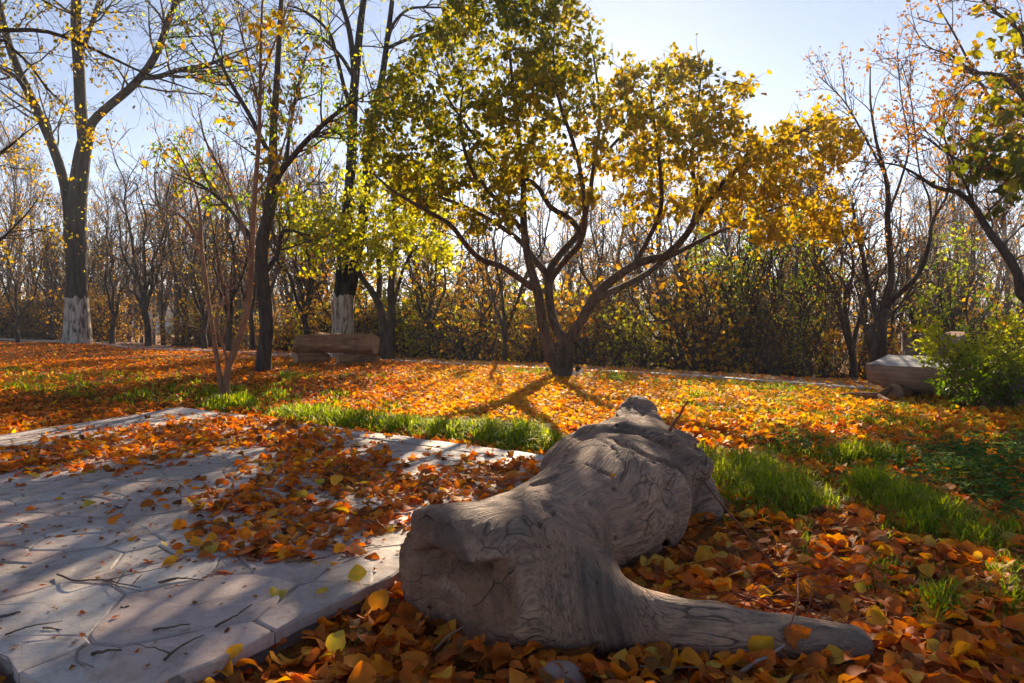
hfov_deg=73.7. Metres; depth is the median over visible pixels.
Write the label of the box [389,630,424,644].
fallen leaf
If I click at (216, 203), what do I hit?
tall tree
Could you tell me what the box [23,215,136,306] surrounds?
bare tree
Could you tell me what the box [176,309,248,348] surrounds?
shrub
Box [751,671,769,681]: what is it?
fallen leaf
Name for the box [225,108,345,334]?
bare tree
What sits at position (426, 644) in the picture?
fallen leaf
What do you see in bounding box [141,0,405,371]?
dark tree
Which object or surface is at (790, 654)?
runner
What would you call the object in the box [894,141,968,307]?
tall tree
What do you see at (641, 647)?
fallen leaf
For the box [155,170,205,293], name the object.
tall tree
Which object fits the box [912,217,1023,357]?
shrub
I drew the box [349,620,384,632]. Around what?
fallen leaf
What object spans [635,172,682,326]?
tall tree
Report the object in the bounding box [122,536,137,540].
fallen leaf
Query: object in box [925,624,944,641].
fallen leaf
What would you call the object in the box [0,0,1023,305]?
sky
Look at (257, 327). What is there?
shrub
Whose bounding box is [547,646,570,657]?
fallen leaf
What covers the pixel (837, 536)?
fallen leaf
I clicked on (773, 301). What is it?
shrub
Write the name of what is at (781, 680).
fallen leaf
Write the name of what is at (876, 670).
fallen leaf
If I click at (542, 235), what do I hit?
bare tree
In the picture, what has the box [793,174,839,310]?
tall tree
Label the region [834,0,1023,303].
tree
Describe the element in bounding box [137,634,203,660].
twig
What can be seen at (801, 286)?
shrub
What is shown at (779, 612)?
runner
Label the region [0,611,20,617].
twig
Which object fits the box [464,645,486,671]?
fallen leaf
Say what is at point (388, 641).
fallen leaf
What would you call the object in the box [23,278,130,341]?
shrub
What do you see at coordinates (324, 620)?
fallen leaf
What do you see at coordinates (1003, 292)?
bare tree
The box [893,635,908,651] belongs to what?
fallen leaf
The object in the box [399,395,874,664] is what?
fallen log
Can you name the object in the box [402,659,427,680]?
fallen leaf
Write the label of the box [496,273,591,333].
shrub
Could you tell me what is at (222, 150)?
tall tree
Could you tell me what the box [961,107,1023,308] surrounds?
tall tree
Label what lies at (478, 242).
bare tree
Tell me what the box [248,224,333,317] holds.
bare tree
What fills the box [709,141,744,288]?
tall tree
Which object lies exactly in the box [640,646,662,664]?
fallen leaf
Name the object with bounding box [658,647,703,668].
fallen leaf
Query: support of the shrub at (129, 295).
on the ground at (292, 652)
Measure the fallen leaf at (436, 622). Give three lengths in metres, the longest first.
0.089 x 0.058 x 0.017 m
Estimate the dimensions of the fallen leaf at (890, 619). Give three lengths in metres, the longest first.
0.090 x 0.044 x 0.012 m
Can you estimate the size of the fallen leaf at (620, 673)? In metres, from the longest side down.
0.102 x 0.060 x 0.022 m
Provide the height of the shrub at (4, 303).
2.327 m
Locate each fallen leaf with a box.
[83,499,95,506]
[106,513,123,523]
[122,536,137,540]
[212,659,233,676]
[226,643,242,661]
[235,658,262,672]
[252,664,281,677]
[262,587,287,598]
[266,655,278,673]
[270,651,297,664]
[277,646,306,663]
[289,664,315,682]
[301,630,322,639]
[302,637,326,649]
[304,661,327,678]
[311,587,328,593]
[311,672,335,682]
[316,616,343,625]
[318,648,358,662]
[325,630,345,656]
[325,649,353,674]
[328,655,347,674]
[329,624,358,639]
[329,653,372,667]
[330,475,342,484]
[330,543,345,554]
[337,666,350,678]
[339,614,361,628]
[347,564,366,587]
[347,660,385,682]
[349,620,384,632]
[350,618,375,643]
[357,614,384,624]
[357,640,374,651]
[357,651,399,680]
[360,629,384,650]
[361,595,374,620]
[365,608,387,631]
[367,589,388,610]
[370,646,392,664]
[377,624,400,638]
[378,628,420,645]
[379,623,405,638]
[381,581,402,596]
[383,641,406,665]
[384,636,395,644]
[384,669,396,675]
[386,644,417,660]
[386,658,402,667]
[387,617,409,626]
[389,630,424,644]
[389,641,399,654]
[391,601,417,624]
[392,668,401,682]
[399,662,439,682]
[401,651,428,664]
[401,663,431,674]
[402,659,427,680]
[404,623,431,633]
[405,625,426,635]
[409,611,428,634]
[419,640,430,650]
[420,666,455,682]
[422,616,443,626]
[430,665,460,678]
[433,619,455,639]
[434,648,459,662]
[448,631,470,661]
[449,633,475,656]
[450,640,488,668]
[463,633,484,647]
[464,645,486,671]
[471,628,485,652]
[473,653,490,671]
[488,641,524,660]
[492,658,512,670]
[512,640,542,658]
[512,644,548,658]
[524,658,566,666]
[528,655,540,673]
[532,647,561,681]
[534,649,555,658]
[544,655,580,666]
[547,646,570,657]
[560,648,580,654]
[570,655,581,660]
[575,660,619,679]
[576,646,594,656]
[579,641,600,654]
[582,653,610,682]
[583,669,597,680]
[609,663,639,679]
[611,648,628,665]
[623,649,642,680]
[635,643,650,652]
[639,666,661,681]
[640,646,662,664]
[642,641,670,674]
[650,648,677,674]
[653,579,671,589]
[656,641,673,668]
[658,587,669,594]
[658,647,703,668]
[663,580,678,588]
[664,557,682,574]
[667,569,694,585]
[676,662,694,673]
[678,540,695,556]
[679,566,707,578]
[681,671,706,682]
[690,576,708,592]
[691,565,727,572]
[692,556,716,579]
[699,652,721,682]
[707,646,731,675]
[708,557,723,575]
[709,579,728,585]
[711,590,738,606]
[713,570,731,595]
[714,648,744,664]
[715,572,745,588]
[724,668,753,680]
[725,594,759,605]
[731,583,742,598]
[736,660,747,667]
[743,546,766,561]
[744,648,793,671]
[746,667,792,682]
[747,635,774,651]
[750,671,776,682]
[751,585,778,606]
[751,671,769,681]
[753,563,772,569]
[753,666,776,675]
[768,672,790,682]
[772,568,788,576]
[777,624,811,649]
[778,657,806,678]
[782,653,805,665]
[788,533,806,546]
[789,577,816,590]
[789,579,812,599]
[800,667,827,680]
[801,651,837,674]
[804,648,828,676]
[804,652,833,666]
[812,577,838,593]
[814,551,832,561]
[814,585,846,595]
[817,573,854,585]
[820,573,837,584]
[821,649,832,656]
[822,524,839,533]
[826,645,853,663]
[830,602,841,608]
[831,531,847,547]
[834,562,851,569]
[836,589,857,611]
[840,619,872,636]
[842,570,860,591]
[842,662,872,682]
[843,650,869,664]
[847,551,868,569]
[847,591,877,606]
[850,554,867,576]
[858,603,886,617]
[866,605,890,625]
[866,672,890,682]
[868,657,882,675]
[870,630,895,639]
[876,629,917,646]
[877,592,901,614]
[878,647,900,658]
[882,611,896,625]
[883,648,912,674]
[885,598,912,617]
[887,577,912,603]
[891,663,910,682]
[892,619,911,632]
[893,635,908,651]
[896,627,928,652]
[897,626,925,638]
[897,652,937,670]
[900,616,925,631]
[901,554,924,568]
[909,641,925,658]
[909,656,928,676]
[912,596,945,620]
[913,581,946,592]
[915,616,951,630]
[922,629,949,641]
[922,668,939,678]
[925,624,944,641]
[926,638,948,652]
[928,651,956,663]
[928,661,969,682]
[930,665,960,682]
[931,621,955,630]
[937,640,973,664]
[939,607,980,621]
[940,606,968,616]
[940,627,981,644]
[944,657,964,677]
[948,574,973,586]
[948,639,984,657]
[948,666,964,672]
[949,540,978,559]
[949,564,963,567]
[951,583,983,595]
[951,644,973,659]
[953,612,998,636]
[955,594,982,609]
[960,660,988,682]
[961,551,986,561]
[961,577,983,588]
[962,597,986,613]
[962,608,981,611]
[963,647,986,658]
[966,635,988,654]
[970,587,1011,600]
[970,597,995,610]
[970,615,1000,629]
[972,636,994,649]
[973,648,1015,662]
[976,599,1003,612]
[977,539,994,562]
[980,572,1001,598]
[980,643,1023,661]
[981,594,1007,603]
[981,628,1017,636]
[981,638,1023,650]
[990,552,1016,571]
[990,569,1008,583]
[991,668,1023,681]
[995,653,1023,674]
[996,651,1013,656]
[1001,528,1017,544]
[1003,534,1023,545]
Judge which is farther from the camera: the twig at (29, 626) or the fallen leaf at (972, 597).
the fallen leaf at (972, 597)
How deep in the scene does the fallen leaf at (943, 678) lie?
1.34 m
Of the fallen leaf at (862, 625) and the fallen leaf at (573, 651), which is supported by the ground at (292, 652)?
the fallen leaf at (862, 625)
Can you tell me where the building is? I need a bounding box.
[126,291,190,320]
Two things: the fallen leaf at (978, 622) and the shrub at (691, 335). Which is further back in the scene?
the shrub at (691, 335)
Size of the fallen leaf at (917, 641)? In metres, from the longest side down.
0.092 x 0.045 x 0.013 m
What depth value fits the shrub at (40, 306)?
24.04 m
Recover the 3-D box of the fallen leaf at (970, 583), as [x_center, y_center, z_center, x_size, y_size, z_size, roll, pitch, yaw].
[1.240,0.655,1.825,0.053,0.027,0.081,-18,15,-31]
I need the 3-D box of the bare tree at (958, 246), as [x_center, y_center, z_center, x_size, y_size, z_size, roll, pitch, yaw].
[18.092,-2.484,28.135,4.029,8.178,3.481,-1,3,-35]
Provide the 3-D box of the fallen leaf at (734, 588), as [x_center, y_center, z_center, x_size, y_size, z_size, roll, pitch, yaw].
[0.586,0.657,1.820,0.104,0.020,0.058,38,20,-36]
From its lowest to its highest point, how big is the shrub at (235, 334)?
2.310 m
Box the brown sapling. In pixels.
[108,0,325,395]
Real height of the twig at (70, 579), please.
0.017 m
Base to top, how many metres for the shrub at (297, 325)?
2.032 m
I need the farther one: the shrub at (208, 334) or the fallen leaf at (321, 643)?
the shrub at (208, 334)
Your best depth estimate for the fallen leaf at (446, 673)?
1.35 m
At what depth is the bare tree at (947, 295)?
18.73 m
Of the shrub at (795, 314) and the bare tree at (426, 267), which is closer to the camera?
the shrub at (795, 314)
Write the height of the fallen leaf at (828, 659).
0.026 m
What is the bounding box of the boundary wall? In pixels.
[122,321,294,333]
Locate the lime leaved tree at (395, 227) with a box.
[270,152,463,358]
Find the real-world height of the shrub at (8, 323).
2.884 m
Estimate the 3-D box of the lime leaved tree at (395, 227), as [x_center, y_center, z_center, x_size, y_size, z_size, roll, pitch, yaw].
[-2.759,-1.570,12.279,3.887,4.032,3.117,0,2,0]
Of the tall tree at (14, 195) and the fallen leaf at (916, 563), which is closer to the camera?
the fallen leaf at (916, 563)
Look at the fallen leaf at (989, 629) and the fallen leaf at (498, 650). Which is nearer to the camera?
the fallen leaf at (498, 650)
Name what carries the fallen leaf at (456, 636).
on the ground at (292, 652)
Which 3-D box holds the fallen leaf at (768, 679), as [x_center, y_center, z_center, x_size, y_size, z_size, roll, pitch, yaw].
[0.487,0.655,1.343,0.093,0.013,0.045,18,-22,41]
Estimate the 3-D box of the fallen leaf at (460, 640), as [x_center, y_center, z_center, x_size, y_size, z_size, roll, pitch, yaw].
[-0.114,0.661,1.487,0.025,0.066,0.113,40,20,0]
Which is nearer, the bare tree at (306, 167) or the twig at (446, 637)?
the twig at (446, 637)
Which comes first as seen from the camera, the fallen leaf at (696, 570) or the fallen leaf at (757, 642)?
the fallen leaf at (757, 642)
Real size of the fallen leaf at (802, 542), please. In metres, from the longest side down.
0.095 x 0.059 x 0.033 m
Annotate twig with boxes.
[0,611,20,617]
[5,620,62,635]
[42,627,61,629]
[56,567,166,591]
[74,642,93,667]
[91,649,121,654]
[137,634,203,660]
[153,623,189,630]
[158,576,204,583]
[215,604,251,627]
[286,551,347,562]
[434,621,473,651]
[640,663,737,668]
[668,401,687,431]
[707,631,710,660]
[739,643,785,672]
[785,572,799,634]
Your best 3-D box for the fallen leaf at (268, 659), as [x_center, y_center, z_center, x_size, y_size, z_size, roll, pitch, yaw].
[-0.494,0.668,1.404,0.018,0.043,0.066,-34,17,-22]
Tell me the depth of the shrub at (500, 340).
15.00 m
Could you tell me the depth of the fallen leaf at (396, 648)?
1.49 m
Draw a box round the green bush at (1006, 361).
[899,304,1023,412]
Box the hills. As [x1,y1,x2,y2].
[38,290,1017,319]
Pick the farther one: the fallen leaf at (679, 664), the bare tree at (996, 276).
the bare tree at (996, 276)
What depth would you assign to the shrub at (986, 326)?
10.96 m
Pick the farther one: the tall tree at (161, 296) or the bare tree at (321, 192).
the tall tree at (161, 296)
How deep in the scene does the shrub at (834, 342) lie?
18.09 m
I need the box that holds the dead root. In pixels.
[839,385,898,403]
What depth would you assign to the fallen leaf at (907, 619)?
1.62 m
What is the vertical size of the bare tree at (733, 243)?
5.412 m
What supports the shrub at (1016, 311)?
on the ground at (292, 652)
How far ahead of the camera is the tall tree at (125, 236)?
33.86 m
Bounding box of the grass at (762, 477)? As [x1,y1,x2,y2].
[0,359,1023,681]
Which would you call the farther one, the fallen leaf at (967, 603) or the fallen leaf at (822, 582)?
the fallen leaf at (822, 582)
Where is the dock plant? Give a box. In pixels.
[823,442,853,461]
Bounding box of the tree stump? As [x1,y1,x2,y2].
[901,331,964,355]
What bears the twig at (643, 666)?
on the ground at (292, 652)
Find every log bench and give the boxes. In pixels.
[292,332,379,364]
[865,354,1023,406]
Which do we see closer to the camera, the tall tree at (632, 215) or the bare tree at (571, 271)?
the bare tree at (571, 271)
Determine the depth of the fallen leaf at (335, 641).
1.46 m
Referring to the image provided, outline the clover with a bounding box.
[720,429,1023,518]
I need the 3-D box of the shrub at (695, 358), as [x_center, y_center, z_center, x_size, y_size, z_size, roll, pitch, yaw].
[2.702,-0.362,11.091,3.716,2.736,2.703,-2,3,-41]
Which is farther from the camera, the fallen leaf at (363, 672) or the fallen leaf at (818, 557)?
the fallen leaf at (818, 557)
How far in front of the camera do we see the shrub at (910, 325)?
13.73 m
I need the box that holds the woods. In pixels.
[1,248,1021,339]
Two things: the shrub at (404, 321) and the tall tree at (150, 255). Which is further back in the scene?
the tall tree at (150, 255)
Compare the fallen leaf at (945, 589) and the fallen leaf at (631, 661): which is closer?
the fallen leaf at (631, 661)
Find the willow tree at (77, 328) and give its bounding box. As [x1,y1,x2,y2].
[0,0,319,343]
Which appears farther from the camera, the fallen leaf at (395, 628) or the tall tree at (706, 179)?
the tall tree at (706, 179)
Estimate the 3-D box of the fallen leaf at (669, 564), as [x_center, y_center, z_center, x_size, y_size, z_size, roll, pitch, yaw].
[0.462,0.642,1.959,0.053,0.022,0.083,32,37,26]
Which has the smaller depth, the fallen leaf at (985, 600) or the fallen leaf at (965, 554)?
the fallen leaf at (985, 600)
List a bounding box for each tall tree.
[0,116,47,305]
[0,129,44,300]
[13,145,62,302]
[14,187,63,338]
[39,197,90,289]
[49,165,108,293]
[87,155,129,294]
[87,203,119,294]
[88,189,131,296]
[103,168,142,341]
[115,208,159,325]
[120,230,154,342]
[124,171,184,345]
[139,212,170,343]
[146,160,198,337]
[152,169,197,345]
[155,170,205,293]
[169,122,224,344]
[182,154,235,315]
[188,137,242,328]
[200,157,245,317]
[207,178,261,347]
[218,187,250,347]
[236,167,286,332]
[246,146,309,332]
[257,195,294,323]
[287,143,320,287]
[292,175,334,308]
[320,211,334,314]
[377,223,410,304]
[488,240,499,278]
[492,197,536,305]
[526,172,575,292]
[540,174,590,302]
[573,200,624,285]
[589,142,646,303]
[611,133,678,310]
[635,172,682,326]
[648,198,695,332]
[676,164,720,296]
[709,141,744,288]
[735,133,779,282]
[758,118,820,269]
[786,149,819,282]
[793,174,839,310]
[831,210,864,345]
[846,215,884,315]
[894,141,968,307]
[894,173,954,328]
[898,191,943,315]
[922,163,994,304]
[924,76,1017,276]
[940,144,1008,317]
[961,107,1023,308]
[970,60,1023,324]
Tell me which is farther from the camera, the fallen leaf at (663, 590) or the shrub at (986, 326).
the shrub at (986, 326)
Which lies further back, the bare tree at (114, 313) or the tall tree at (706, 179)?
the tall tree at (706, 179)
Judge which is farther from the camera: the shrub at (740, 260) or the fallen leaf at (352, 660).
the shrub at (740, 260)
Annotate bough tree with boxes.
[0,0,241,274]
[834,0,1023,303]
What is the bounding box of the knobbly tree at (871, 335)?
[846,266,920,382]
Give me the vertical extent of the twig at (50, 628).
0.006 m
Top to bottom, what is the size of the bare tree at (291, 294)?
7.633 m
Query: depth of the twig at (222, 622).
1.52 m
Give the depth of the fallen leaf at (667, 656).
1.44 m
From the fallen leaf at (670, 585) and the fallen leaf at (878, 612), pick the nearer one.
the fallen leaf at (878, 612)
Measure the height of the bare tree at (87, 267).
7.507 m
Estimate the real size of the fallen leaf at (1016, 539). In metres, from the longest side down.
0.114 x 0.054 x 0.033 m
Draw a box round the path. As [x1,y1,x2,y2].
[0,338,882,390]
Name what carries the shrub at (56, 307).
on the ground at (292, 652)
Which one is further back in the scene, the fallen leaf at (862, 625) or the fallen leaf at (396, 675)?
the fallen leaf at (862, 625)
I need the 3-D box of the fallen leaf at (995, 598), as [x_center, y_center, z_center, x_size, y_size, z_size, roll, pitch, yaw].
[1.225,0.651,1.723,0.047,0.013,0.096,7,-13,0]
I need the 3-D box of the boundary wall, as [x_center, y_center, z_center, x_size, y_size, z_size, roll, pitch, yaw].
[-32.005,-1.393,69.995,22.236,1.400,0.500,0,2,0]
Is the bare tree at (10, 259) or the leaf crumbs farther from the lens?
the bare tree at (10, 259)
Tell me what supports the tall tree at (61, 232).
on the ground at (292, 652)
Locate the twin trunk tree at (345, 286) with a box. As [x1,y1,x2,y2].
[254,0,483,356]
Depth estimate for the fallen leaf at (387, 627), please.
1.54 m
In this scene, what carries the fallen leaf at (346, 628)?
on the ground at (292, 652)
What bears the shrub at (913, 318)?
on the ground at (292, 652)
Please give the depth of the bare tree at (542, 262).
20.96 m
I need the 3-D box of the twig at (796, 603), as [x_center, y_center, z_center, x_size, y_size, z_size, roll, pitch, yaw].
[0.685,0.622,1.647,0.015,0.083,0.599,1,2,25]
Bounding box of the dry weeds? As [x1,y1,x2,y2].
[636,531,921,675]
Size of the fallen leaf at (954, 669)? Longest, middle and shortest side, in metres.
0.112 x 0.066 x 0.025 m
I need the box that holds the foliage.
[0,251,1019,323]
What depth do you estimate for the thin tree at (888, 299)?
8.56 m
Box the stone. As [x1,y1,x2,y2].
[538,660,585,682]
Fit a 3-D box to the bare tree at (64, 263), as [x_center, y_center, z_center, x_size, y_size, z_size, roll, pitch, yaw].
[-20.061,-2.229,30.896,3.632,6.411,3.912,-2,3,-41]
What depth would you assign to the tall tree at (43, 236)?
24.66 m
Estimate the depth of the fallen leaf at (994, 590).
1.78 m
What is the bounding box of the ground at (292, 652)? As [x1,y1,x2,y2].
[0,320,1023,682]
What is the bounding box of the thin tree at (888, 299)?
[796,12,975,359]
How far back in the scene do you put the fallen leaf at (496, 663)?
1.45 m
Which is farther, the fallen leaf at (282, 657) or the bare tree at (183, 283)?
the bare tree at (183, 283)
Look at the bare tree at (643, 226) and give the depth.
23.13 m
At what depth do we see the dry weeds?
1.72 m
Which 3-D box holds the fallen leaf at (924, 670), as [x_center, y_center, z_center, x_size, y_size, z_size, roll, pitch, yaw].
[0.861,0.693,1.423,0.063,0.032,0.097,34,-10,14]
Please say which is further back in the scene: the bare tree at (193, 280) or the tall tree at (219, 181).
the bare tree at (193, 280)
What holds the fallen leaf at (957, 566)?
on the ground at (292, 652)
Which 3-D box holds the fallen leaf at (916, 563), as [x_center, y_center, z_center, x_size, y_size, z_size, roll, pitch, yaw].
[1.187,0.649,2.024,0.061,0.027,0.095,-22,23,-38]
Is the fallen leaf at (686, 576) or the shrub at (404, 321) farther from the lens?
the shrub at (404, 321)
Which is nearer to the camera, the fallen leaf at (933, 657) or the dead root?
the fallen leaf at (933, 657)
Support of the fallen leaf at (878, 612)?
on the fallen leaf at (876, 619)
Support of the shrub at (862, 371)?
on the ground at (292, 652)
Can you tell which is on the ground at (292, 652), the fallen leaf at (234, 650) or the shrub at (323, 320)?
the shrub at (323, 320)
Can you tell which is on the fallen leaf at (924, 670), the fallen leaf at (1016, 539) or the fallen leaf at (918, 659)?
the fallen leaf at (918, 659)
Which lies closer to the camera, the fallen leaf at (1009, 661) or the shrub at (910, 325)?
the fallen leaf at (1009, 661)
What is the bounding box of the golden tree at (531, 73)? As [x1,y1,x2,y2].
[353,0,879,378]
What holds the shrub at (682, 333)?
on the ground at (292, 652)
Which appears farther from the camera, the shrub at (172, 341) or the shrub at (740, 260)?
the shrub at (172, 341)
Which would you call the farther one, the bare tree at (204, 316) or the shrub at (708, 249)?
the bare tree at (204, 316)
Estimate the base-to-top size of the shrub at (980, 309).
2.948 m
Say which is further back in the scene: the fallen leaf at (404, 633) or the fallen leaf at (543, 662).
the fallen leaf at (404, 633)
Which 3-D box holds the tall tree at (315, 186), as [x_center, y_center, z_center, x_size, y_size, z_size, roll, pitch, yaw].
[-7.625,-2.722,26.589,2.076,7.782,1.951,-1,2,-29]
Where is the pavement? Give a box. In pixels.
[0,407,544,682]
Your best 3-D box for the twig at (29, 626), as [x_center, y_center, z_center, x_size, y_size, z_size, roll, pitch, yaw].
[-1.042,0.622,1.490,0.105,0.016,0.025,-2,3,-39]
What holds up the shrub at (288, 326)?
on the ground at (292, 652)
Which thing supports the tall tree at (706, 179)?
on the ground at (292, 652)
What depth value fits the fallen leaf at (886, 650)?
1.46 m
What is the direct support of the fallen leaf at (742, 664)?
on the ground at (292, 652)
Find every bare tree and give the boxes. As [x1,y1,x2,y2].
[0,189,87,339]
[0,194,28,298]
[0,210,28,303]
[0,215,64,342]
[16,203,122,299]
[22,221,119,297]
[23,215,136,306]
[27,219,120,311]
[36,199,128,294]
[53,258,132,312]
[61,220,135,310]
[77,122,199,345]
[86,178,169,343]
[88,217,145,309]
[112,108,247,345]
[117,229,158,342]
[127,172,189,344]
[127,196,223,330]
[140,174,245,348]
[157,224,219,311]
[167,213,211,347]
[174,134,260,350]
[189,159,301,349]
[206,176,276,316]
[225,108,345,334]
[225,110,307,311]
[236,173,356,313]
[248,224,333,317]
[271,99,345,309]
[293,140,404,303]
[370,151,487,313]
[375,189,472,358]
[376,156,484,305]
[391,136,500,309]
[453,223,556,315]
[457,154,527,310]
[459,143,589,361]
[472,253,537,306]
[512,184,600,300]
[528,181,616,289]
[538,194,631,295]
[558,221,655,315]
[569,160,657,356]
[570,201,653,315]
[596,149,726,367]
[602,180,727,353]
[606,199,693,318]
[625,129,794,370]
[655,229,730,299]
[683,205,752,287]
[688,143,764,312]
[699,143,895,318]
[704,214,798,322]
[712,221,803,290]
[743,103,836,308]
[746,172,909,372]
[765,232,865,345]
[774,152,949,380]
[784,137,913,373]
[787,243,883,377]
[817,176,981,349]
[835,169,966,344]
[845,239,924,319]
[854,235,989,331]
[867,216,973,312]
[871,186,983,326]
[886,257,992,324]
[895,221,1023,325]
[897,198,985,327]
[905,211,998,319]
[909,207,1020,314]
[924,197,1005,325]
[974,227,1023,282]
[975,233,1023,316]
[978,197,1023,294]
[999,211,1023,312]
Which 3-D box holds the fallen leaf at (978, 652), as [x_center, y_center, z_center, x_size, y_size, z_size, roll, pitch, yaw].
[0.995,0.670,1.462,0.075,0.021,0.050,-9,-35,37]
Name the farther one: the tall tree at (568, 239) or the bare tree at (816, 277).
the tall tree at (568, 239)
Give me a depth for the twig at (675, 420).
2.65 m
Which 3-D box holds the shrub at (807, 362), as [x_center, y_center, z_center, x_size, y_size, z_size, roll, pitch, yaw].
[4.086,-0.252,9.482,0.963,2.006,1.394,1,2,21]
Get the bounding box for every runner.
[703,481,823,611]
[737,594,871,622]
[782,648,801,661]
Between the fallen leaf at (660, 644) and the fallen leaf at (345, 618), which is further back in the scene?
the fallen leaf at (345, 618)
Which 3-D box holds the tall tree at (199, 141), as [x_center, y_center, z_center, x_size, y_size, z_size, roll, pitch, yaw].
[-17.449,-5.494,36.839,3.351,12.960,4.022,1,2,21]
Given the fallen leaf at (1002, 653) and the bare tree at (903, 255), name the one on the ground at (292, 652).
the bare tree at (903, 255)
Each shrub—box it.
[0,278,45,337]
[0,283,114,339]
[0,285,43,338]
[0,287,97,338]
[0,295,56,338]
[6,288,97,338]
[19,287,102,329]
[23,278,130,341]
[53,286,148,341]
[90,284,152,340]
[91,303,156,342]
[151,301,238,347]
[153,278,283,349]
[164,298,258,348]
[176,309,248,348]
[232,297,327,351]
[232,300,299,349]
[256,294,322,351]
[272,310,313,351]
[273,250,411,354]
[281,290,387,353]
[286,282,402,327]
[287,294,399,348]
[324,261,452,357]
[328,290,423,356]
[359,243,541,360]
[367,276,470,358]
[395,301,491,359]
[402,259,508,358]
[407,298,530,361]
[417,277,544,361]
[457,310,533,361]
[461,279,610,364]
[462,266,645,364]
[473,295,586,363]
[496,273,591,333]
[502,263,661,366]
[522,259,635,362]
[577,222,679,367]
[582,235,766,373]
[588,288,716,369]
[588,297,661,366]
[610,276,668,366]
[646,288,769,369]
[654,283,722,366]
[658,289,721,367]
[660,218,756,360]
[664,212,821,373]
[669,273,727,371]
[674,231,777,370]
[674,284,856,376]
[681,262,793,338]
[694,176,813,366]
[714,196,856,376]
[729,267,808,375]
[733,198,847,377]
[758,283,945,380]
[770,248,845,374]
[770,258,845,377]
[772,290,806,375]
[808,245,906,375]
[815,277,860,376]
[830,327,888,376]
[839,309,907,361]
[880,252,963,354]
[883,265,977,342]
[901,283,1023,354]
[908,307,1023,343]
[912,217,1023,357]
[920,307,976,339]
[933,284,1023,342]
[940,284,1023,349]
[967,296,1023,358]
[973,287,1023,341]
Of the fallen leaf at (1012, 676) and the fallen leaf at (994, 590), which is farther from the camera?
the fallen leaf at (994, 590)
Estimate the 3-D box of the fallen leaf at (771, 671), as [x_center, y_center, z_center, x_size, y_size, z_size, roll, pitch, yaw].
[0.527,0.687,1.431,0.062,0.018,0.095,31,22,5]
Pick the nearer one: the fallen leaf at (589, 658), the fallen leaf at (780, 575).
the fallen leaf at (589, 658)
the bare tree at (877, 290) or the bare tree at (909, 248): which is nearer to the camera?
the bare tree at (909, 248)
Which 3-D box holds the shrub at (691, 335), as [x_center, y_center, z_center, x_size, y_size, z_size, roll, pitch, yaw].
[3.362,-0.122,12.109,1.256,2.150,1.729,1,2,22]
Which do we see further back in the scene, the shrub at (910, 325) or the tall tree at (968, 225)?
the tall tree at (968, 225)
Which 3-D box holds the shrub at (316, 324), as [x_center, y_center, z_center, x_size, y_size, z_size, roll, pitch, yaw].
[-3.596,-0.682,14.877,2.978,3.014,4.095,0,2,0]
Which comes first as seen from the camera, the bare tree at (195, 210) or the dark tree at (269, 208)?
the dark tree at (269, 208)
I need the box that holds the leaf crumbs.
[0,415,536,668]
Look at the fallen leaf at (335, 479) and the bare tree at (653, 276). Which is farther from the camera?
the bare tree at (653, 276)
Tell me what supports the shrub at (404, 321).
on the ground at (292, 652)
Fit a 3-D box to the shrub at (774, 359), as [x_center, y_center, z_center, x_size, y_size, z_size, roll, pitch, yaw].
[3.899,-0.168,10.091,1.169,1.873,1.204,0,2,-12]
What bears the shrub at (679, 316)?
on the ground at (292, 652)
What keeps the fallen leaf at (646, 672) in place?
on the ground at (292, 652)
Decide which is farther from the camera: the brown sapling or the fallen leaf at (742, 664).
the brown sapling
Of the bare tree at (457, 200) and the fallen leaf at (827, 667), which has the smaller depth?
the fallen leaf at (827, 667)
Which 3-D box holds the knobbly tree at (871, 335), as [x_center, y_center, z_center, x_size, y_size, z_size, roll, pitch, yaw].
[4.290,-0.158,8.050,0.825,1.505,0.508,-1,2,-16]
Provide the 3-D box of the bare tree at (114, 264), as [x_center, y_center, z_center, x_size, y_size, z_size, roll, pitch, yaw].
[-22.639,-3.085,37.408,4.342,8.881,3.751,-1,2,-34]
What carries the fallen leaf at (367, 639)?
on the ground at (292, 652)
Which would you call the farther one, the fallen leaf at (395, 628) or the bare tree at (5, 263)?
the bare tree at (5, 263)
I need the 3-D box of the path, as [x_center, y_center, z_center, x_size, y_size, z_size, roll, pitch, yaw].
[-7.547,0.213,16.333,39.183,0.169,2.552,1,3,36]
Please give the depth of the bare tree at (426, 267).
17.14 m
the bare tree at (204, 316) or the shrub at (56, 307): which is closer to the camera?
the bare tree at (204, 316)

